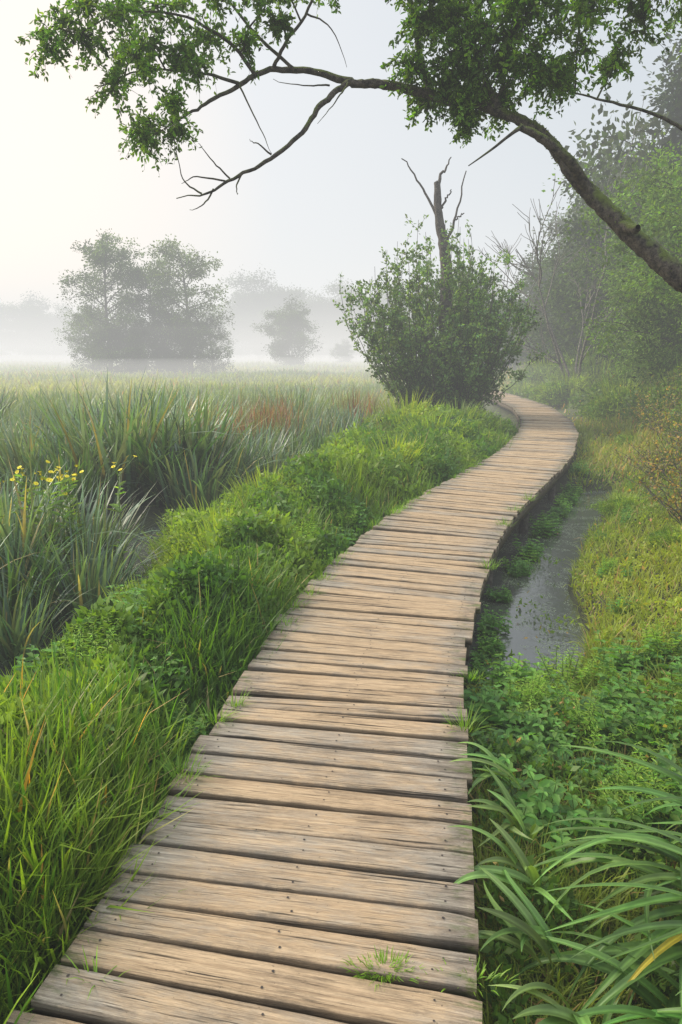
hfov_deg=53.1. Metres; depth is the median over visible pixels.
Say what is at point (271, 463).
reed clump
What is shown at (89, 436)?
reed clump
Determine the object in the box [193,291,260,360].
tree
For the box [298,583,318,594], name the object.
grass tuft
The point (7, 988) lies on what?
long grass
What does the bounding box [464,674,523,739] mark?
leafy herb
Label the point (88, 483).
reed clump
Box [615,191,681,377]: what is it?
tree
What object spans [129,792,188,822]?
grass tuft
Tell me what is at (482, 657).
leafy herb
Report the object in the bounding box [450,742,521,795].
strap leaf plant
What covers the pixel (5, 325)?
tree
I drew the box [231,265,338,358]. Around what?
tree
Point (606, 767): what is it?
leafy herb
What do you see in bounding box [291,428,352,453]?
reed clump
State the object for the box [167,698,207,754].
leafy herb
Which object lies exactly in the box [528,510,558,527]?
leafy herb
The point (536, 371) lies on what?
leafy bush
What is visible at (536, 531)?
leafy herb
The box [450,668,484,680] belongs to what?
grass tuft
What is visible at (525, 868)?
strap leaf plant
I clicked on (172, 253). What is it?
tree
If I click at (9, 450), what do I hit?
reed clump
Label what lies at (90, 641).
leafy herb
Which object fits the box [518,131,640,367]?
tree
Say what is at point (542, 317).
tree
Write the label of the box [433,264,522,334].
tree
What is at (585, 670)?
leafy herb
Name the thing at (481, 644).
leafy herb
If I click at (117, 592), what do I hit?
leafy herb
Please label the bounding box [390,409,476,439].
leafy bush
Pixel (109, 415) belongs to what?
reed clump
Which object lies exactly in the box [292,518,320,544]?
leafy herb
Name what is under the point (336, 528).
leafy herb
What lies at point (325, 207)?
sky
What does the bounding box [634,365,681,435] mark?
leafy bush
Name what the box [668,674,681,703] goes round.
leafy herb
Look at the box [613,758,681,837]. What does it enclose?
leafy herb
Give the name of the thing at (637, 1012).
strap leaf plant
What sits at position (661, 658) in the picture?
leafy herb
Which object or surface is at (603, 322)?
tree
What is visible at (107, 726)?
leafy herb
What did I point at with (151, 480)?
reed clump
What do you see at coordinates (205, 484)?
reed clump
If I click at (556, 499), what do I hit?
leafy herb
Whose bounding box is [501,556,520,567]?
leafy herb
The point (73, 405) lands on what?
reed clump
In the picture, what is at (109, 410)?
reed clump
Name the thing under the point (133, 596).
leafy herb
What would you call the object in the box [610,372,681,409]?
dry bush
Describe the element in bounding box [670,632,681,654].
leafy herb
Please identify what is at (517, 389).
leafy bush
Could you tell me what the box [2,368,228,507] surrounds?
reed clump
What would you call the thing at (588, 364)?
leafy bush
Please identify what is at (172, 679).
leafy herb
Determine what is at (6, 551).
reed clump
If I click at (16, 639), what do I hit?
reed clump
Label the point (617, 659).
leafy herb
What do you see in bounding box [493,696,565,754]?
leafy herb
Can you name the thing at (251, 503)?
leafy herb
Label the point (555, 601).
water
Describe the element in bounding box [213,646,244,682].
leafy herb
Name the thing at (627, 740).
leafy herb
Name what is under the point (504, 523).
grass tuft
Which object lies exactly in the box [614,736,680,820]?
leafy herb
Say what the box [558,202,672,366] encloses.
tree
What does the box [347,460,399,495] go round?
leafy bush
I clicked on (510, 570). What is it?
leafy herb
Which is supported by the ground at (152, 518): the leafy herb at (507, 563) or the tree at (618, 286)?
the tree at (618, 286)
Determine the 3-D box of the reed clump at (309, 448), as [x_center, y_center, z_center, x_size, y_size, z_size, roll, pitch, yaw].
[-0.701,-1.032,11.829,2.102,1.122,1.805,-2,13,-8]
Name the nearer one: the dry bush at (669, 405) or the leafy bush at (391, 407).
the dry bush at (669, 405)
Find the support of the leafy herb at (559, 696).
on the ground at (152, 518)
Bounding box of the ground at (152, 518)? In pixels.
[0,354,681,1023]
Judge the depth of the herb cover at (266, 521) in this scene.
4.73 m
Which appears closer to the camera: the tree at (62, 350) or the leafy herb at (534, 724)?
the leafy herb at (534, 724)
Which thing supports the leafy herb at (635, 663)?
on the ground at (152, 518)
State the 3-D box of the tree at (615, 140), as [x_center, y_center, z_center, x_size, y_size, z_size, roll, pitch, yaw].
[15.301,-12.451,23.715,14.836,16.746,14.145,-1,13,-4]
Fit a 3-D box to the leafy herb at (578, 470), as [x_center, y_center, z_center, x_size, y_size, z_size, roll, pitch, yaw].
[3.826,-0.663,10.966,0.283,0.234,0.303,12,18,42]
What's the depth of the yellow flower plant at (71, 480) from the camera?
5.83 m
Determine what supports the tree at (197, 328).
on the ground at (152, 518)
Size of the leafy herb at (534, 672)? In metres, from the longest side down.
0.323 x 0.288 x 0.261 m
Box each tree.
[0,288,67,359]
[0,298,28,357]
[10,302,78,359]
[15,0,681,292]
[51,302,107,371]
[52,228,168,374]
[67,311,112,358]
[79,310,163,375]
[112,258,200,372]
[136,234,235,373]
[145,301,208,373]
[174,312,235,374]
[176,311,210,358]
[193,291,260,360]
[217,266,287,359]
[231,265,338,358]
[250,294,323,365]
[285,288,339,359]
[292,278,364,360]
[315,273,406,360]
[329,338,355,363]
[353,290,397,357]
[373,286,424,351]
[401,157,466,396]
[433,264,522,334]
[466,287,533,368]
[473,97,653,379]
[490,292,535,364]
[495,243,563,368]
[515,233,605,368]
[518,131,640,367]
[518,271,580,349]
[525,177,591,275]
[541,140,681,391]
[547,167,624,320]
[553,2,681,294]
[555,111,668,259]
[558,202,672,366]
[564,18,681,362]
[582,160,679,360]
[583,216,673,378]
[583,260,681,386]
[592,131,681,345]
[599,130,681,281]
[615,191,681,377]
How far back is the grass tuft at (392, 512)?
6.97 m
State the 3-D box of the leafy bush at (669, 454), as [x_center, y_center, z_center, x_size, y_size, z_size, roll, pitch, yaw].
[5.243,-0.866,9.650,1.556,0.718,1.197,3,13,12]
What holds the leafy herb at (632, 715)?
on the ground at (152, 518)
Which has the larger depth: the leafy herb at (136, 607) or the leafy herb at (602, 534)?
the leafy herb at (602, 534)
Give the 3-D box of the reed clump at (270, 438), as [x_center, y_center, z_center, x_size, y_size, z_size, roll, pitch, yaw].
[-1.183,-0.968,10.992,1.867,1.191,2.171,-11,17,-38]
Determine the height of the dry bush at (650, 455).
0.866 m
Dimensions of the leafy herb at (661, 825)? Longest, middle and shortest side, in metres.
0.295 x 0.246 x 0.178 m
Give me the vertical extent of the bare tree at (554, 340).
9.674 m
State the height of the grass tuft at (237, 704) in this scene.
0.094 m
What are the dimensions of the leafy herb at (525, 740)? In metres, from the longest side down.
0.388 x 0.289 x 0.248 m
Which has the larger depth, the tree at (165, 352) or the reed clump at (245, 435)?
the tree at (165, 352)
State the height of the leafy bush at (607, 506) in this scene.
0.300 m
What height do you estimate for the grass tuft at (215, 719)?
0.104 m
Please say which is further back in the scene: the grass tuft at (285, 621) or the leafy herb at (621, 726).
the grass tuft at (285, 621)
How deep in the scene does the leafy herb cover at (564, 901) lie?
2.84 m
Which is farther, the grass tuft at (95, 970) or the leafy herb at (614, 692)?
the leafy herb at (614, 692)
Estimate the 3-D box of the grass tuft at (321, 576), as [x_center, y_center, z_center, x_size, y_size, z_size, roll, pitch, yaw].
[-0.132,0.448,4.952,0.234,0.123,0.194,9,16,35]
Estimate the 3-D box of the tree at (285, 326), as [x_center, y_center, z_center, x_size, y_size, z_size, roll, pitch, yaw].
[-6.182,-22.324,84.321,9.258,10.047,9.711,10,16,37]
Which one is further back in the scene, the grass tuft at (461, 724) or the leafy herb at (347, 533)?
the leafy herb at (347, 533)
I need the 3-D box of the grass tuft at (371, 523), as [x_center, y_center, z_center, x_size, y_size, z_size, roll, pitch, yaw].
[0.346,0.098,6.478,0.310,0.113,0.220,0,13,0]
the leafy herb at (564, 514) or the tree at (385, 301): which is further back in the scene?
the tree at (385, 301)
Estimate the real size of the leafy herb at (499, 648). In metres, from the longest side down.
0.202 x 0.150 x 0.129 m
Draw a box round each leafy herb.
[12,640,81,677]
[48,722,115,762]
[58,611,123,668]
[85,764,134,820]
[103,588,153,637]
[104,584,141,602]
[109,588,137,605]
[132,747,182,793]
[133,574,152,586]
[135,651,189,697]
[163,714,207,743]
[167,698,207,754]
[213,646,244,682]
[229,496,274,508]
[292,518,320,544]
[321,491,337,510]
[329,524,343,538]
[333,527,357,544]
[336,501,357,528]
[337,502,368,533]
[464,653,502,683]
[464,658,493,689]
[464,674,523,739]
[464,680,496,705]
[467,727,523,787]
[470,647,489,665]
[476,604,512,637]
[476,631,498,654]
[477,632,502,656]
[484,585,508,602]
[485,654,528,691]
[485,726,533,773]
[487,637,507,657]
[490,652,546,689]
[491,754,622,853]
[493,585,511,602]
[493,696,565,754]
[495,731,575,775]
[496,655,557,693]
[499,678,543,727]
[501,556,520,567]
[506,667,550,718]
[507,563,521,575]
[511,554,532,577]
[512,534,543,559]
[520,547,536,563]
[523,672,580,718]
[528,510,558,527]
[528,518,555,537]
[536,644,606,692]
[539,518,562,535]
[541,679,607,727]
[541,781,649,878]
[543,510,563,524]
[546,699,608,757]
[547,506,565,515]
[553,493,567,507]
[553,747,624,785]
[556,499,571,506]
[558,490,579,505]
[559,509,567,517]
[560,481,579,493]
[560,502,572,511]
[564,485,576,494]
[564,687,637,757]
[569,463,589,476]
[570,749,614,785]
[574,485,583,495]
[590,630,660,681]
[590,696,670,757]
[590,754,673,834]
[592,657,659,721]
[593,530,608,542]
[593,642,649,683]
[593,701,681,763]
[595,661,643,688]
[595,674,640,711]
[596,565,615,580]
[600,553,618,571]
[606,593,640,615]
[611,712,662,730]
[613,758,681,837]
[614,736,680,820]
[619,511,638,524]
[621,566,636,579]
[623,672,681,759]
[629,650,657,677]
[631,743,680,788]
[634,775,681,838]
[638,642,681,676]
[640,621,681,662]
[647,824,681,855]
[651,749,681,832]
[658,664,681,705]
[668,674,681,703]
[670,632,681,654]
[670,656,681,683]
[676,734,681,762]
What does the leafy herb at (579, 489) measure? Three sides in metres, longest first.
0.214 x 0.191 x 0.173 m
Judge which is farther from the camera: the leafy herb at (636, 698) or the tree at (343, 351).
the tree at (343, 351)
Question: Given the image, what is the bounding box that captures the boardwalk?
[6,391,578,1023]
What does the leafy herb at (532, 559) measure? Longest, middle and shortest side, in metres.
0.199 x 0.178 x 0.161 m
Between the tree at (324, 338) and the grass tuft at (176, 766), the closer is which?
the grass tuft at (176, 766)
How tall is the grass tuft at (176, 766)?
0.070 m
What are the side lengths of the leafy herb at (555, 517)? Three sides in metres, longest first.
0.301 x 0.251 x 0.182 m
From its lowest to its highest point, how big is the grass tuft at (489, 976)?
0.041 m
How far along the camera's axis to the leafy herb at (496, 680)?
4.00 m
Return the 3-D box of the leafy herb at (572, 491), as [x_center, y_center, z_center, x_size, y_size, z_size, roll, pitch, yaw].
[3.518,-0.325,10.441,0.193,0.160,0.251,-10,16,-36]
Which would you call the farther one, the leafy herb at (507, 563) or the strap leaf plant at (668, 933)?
the leafy herb at (507, 563)
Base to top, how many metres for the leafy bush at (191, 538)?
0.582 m
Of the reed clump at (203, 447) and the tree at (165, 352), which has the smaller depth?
the reed clump at (203, 447)
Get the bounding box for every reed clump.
[0,382,51,421]
[0,404,106,500]
[0,412,41,459]
[0,429,141,516]
[0,455,137,576]
[0,460,53,529]
[0,468,164,583]
[0,503,103,630]
[0,505,176,629]
[0,530,39,568]
[0,564,95,672]
[1,505,37,590]
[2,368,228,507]
[16,394,147,465]
[22,391,112,439]
[45,388,250,507]
[62,399,172,431]
[73,383,235,451]
[105,386,271,468]
[110,415,284,516]
[132,382,195,410]
[137,380,252,435]
[178,420,296,488]
[216,414,318,479]
[224,422,269,444]
[241,439,313,481]
[248,377,339,420]
[266,420,335,462]
[290,410,374,449]
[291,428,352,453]
[320,399,394,437]
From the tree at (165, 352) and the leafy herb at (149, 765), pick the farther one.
the tree at (165, 352)
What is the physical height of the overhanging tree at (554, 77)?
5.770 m
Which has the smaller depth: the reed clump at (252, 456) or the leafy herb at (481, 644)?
the leafy herb at (481, 644)
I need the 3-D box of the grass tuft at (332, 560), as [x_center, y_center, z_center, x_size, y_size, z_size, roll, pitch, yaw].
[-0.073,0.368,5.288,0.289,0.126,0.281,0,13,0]
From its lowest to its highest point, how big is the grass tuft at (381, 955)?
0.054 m
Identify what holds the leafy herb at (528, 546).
in the water
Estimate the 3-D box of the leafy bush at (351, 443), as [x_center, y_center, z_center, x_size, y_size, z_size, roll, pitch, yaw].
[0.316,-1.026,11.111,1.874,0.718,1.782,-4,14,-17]
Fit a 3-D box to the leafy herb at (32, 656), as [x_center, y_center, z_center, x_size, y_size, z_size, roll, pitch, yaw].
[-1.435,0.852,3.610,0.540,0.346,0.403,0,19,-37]
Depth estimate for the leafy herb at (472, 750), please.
3.23 m
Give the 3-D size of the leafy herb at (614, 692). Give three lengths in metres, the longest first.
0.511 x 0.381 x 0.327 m
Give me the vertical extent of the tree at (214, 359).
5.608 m
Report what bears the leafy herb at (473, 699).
on the ground at (152, 518)
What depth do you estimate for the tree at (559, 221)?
54.99 m
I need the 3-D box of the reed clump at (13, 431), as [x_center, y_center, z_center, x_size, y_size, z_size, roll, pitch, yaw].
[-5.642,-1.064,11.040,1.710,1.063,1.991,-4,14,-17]
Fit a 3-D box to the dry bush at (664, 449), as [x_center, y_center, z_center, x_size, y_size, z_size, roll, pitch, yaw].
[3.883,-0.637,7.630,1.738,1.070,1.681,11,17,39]
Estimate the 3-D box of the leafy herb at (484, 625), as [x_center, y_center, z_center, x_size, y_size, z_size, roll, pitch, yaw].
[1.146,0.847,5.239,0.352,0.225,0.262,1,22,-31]
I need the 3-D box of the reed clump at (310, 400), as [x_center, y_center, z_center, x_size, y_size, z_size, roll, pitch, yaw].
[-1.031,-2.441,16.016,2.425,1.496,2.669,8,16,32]
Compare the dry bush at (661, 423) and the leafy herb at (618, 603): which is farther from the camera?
the dry bush at (661, 423)
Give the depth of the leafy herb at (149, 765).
2.86 m
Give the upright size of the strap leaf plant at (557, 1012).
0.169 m
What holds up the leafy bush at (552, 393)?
on the ground at (152, 518)
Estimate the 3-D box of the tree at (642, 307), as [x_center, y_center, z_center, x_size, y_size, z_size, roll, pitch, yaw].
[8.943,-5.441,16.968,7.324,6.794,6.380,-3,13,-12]
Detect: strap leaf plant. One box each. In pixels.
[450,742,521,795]
[450,818,572,920]
[468,766,543,846]
[477,867,560,971]
[488,982,590,1023]
[511,902,680,1023]
[529,817,681,1023]
[558,741,681,943]
[625,895,681,1022]
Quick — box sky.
[0,0,681,353]
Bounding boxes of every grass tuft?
[65,946,130,999]
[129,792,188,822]
[146,742,219,788]
[153,753,199,776]
[185,701,248,726]
[218,687,252,708]
[268,616,302,627]
[277,596,312,608]
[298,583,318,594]
[308,568,338,579]
[318,552,346,566]
[338,945,423,989]
[364,516,378,527]
[380,504,401,514]
[424,955,519,996]
[440,702,495,733]
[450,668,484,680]
[472,557,503,570]
[497,519,515,526]
[521,491,535,500]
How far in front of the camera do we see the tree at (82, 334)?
200.07 m
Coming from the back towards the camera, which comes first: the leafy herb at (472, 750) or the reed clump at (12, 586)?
the reed clump at (12, 586)
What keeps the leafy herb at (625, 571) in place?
on the ground at (152, 518)
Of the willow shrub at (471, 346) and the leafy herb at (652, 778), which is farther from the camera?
the willow shrub at (471, 346)
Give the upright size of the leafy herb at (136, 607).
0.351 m
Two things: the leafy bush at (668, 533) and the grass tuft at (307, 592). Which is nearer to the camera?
the grass tuft at (307, 592)
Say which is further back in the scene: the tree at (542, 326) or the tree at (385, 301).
the tree at (385, 301)
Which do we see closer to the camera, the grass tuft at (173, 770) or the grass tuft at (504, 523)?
the grass tuft at (173, 770)
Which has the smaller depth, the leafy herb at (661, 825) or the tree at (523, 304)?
the leafy herb at (661, 825)
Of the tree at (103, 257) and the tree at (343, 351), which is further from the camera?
the tree at (343, 351)
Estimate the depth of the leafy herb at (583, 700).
3.68 m
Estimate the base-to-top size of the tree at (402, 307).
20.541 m
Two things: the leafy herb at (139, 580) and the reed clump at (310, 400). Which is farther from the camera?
the reed clump at (310, 400)
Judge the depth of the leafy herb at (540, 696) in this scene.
3.72 m
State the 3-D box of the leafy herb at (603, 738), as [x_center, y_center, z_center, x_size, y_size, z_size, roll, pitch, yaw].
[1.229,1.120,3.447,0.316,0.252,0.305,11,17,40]
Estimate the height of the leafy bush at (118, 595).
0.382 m
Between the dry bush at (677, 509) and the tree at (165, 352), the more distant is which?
the tree at (165, 352)
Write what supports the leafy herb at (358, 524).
on the ground at (152, 518)
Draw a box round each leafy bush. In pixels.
[74,572,152,615]
[143,508,245,575]
[147,494,260,555]
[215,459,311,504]
[306,429,397,452]
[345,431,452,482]
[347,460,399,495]
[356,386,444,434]
[368,399,408,416]
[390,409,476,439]
[420,396,515,436]
[501,381,538,398]
[507,354,559,387]
[520,369,598,405]
[539,340,623,387]
[565,349,670,410]
[574,373,653,421]
[586,488,647,516]
[610,429,657,447]
[615,349,681,419]
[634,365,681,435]
[644,519,681,554]
[651,399,681,448]
[651,436,681,471]
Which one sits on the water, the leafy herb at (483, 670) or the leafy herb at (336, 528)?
the leafy herb at (483, 670)
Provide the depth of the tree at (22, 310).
198.88 m
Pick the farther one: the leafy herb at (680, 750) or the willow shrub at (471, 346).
the willow shrub at (471, 346)
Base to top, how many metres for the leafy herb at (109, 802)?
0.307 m
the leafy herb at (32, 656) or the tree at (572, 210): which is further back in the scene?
the tree at (572, 210)
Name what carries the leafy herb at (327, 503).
on the ground at (152, 518)
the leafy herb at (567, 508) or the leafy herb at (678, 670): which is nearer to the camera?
the leafy herb at (678, 670)
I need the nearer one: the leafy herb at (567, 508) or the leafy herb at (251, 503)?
the leafy herb at (251, 503)
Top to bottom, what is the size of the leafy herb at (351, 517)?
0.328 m
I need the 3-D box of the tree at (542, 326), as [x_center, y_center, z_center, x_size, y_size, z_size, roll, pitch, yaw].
[11.946,-9.298,32.067,7.418,6.977,7.072,5,14,21]
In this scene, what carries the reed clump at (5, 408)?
on the ground at (152, 518)
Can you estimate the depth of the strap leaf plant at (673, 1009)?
1.91 m
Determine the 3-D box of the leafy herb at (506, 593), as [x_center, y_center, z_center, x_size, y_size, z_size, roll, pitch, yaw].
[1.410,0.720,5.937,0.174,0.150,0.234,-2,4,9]
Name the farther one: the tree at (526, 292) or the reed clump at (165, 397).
the tree at (526, 292)
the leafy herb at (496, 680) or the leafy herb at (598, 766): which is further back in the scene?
the leafy herb at (496, 680)
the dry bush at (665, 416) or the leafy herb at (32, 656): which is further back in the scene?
the dry bush at (665, 416)
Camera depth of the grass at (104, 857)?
2.52 m
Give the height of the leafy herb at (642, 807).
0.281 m
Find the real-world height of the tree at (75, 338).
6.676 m
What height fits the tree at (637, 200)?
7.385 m
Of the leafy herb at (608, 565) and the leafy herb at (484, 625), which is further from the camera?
the leafy herb at (608, 565)
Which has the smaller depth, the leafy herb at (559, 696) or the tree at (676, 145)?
the leafy herb at (559, 696)
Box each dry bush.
[592,411,681,493]
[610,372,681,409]
[610,430,679,479]
[618,380,681,434]
[619,445,681,524]
[641,386,681,455]
[644,391,681,442]
[651,369,681,403]
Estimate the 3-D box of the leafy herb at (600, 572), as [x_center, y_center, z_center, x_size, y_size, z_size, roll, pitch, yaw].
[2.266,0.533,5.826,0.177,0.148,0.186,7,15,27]
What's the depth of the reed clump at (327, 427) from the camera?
12.86 m
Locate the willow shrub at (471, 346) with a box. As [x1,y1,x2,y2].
[333,214,548,412]
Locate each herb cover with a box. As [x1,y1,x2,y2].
[0,403,516,912]
[471,440,681,1023]
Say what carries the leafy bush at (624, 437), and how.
on the ground at (152, 518)
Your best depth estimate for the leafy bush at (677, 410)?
11.95 m
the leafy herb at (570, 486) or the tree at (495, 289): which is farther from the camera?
the tree at (495, 289)
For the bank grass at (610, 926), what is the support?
on the ground at (152, 518)
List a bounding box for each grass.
[0,359,431,489]
[0,401,523,1023]
[0,633,210,1023]
[465,411,681,1023]
[494,360,681,509]
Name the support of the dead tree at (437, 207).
on the ground at (152, 518)
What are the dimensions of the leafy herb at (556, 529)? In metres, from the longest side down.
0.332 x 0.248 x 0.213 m
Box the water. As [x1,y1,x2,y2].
[0,490,616,689]
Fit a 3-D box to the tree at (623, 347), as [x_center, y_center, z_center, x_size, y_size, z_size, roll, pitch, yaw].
[10.899,-6.057,21.501,6.061,5.908,6.958,2,13,7]
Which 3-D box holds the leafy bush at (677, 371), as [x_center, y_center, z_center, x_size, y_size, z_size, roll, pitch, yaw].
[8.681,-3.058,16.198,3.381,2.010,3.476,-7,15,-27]
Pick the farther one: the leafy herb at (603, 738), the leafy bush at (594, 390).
the leafy bush at (594, 390)
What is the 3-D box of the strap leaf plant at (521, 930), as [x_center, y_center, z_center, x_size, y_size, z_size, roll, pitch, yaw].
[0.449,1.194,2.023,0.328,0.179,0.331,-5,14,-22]
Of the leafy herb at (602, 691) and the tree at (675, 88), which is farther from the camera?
the tree at (675, 88)
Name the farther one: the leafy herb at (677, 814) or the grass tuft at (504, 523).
the grass tuft at (504, 523)
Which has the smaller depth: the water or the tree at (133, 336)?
the water
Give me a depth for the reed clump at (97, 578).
5.41 m
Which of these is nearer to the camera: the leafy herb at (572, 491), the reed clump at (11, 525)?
the reed clump at (11, 525)
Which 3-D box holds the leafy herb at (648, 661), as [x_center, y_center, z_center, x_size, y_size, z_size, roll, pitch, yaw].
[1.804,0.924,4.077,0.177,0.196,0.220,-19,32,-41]
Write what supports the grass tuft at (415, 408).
on the ground at (152, 518)
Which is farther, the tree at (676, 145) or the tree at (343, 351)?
the tree at (343, 351)
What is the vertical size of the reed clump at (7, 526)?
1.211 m
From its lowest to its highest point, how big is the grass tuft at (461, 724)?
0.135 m
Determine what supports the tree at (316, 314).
on the ground at (152, 518)
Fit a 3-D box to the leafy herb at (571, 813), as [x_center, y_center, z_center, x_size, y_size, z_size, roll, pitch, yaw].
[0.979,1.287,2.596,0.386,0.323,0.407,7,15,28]
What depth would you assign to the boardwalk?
2.40 m
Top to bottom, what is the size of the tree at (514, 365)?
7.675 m
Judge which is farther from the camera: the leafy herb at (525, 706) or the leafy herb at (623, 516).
the leafy herb at (623, 516)
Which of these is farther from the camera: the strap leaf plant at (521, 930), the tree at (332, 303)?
the tree at (332, 303)
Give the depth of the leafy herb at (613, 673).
3.93 m
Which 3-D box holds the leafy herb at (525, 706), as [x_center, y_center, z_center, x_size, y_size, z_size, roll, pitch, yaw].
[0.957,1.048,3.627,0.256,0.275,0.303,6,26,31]
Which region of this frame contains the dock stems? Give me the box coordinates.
[169,385,401,446]
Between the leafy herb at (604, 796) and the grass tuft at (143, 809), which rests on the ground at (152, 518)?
the leafy herb at (604, 796)
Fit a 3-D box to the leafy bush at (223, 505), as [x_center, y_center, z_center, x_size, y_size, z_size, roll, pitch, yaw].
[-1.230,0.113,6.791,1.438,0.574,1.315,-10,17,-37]
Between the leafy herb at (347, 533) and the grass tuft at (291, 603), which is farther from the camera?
the leafy herb at (347, 533)
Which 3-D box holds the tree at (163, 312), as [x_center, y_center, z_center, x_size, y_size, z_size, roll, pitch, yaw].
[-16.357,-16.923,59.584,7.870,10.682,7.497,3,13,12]
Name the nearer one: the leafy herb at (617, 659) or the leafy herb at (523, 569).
the leafy herb at (617, 659)
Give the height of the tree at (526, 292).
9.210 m
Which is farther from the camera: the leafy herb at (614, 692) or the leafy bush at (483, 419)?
the leafy bush at (483, 419)
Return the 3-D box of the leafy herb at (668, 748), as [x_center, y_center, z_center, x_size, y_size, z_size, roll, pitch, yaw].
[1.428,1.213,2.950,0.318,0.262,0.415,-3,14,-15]
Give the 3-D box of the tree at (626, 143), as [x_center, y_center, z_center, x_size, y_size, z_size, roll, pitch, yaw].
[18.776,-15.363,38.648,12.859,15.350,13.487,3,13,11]
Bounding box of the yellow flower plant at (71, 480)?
[0,455,136,581]
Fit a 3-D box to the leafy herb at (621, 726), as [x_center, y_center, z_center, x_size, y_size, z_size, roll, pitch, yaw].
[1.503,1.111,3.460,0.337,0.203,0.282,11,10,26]
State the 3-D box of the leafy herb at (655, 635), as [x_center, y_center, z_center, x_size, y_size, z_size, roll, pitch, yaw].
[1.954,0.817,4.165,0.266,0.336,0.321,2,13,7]
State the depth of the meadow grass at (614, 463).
13.14 m
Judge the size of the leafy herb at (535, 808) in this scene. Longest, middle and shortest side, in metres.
0.562 x 0.419 x 0.359 m
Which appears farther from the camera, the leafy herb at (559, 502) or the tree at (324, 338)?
the tree at (324, 338)
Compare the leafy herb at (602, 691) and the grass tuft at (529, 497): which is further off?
the grass tuft at (529, 497)
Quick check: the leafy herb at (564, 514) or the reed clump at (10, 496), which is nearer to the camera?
the reed clump at (10, 496)
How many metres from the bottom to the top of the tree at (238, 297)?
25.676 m
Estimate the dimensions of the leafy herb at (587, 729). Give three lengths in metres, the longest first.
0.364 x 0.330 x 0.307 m
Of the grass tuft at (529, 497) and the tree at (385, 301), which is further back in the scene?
the tree at (385, 301)
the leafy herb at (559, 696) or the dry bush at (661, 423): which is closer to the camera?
the leafy herb at (559, 696)
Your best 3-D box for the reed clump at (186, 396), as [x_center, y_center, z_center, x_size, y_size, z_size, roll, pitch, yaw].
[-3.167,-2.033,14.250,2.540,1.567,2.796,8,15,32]
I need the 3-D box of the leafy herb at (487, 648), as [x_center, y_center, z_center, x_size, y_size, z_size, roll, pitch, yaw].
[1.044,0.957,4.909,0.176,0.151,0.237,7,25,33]
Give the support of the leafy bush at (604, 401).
on the ground at (152, 518)
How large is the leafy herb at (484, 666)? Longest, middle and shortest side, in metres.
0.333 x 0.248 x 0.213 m
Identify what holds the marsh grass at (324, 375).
on the ground at (152, 518)
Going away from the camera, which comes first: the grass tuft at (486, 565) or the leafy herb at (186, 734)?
the leafy herb at (186, 734)
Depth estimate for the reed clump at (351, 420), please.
14.05 m
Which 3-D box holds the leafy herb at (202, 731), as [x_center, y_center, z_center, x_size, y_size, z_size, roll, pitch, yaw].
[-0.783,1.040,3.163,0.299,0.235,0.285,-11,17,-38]
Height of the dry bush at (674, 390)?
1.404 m
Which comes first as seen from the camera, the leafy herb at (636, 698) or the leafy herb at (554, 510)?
the leafy herb at (636, 698)
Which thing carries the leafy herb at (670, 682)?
on the ground at (152, 518)
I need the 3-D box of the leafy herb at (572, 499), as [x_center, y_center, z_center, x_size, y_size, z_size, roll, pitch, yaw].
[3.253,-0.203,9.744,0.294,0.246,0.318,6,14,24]
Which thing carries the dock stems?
on the ground at (152, 518)
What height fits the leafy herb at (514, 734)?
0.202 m
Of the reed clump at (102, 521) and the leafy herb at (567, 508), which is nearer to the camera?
the reed clump at (102, 521)

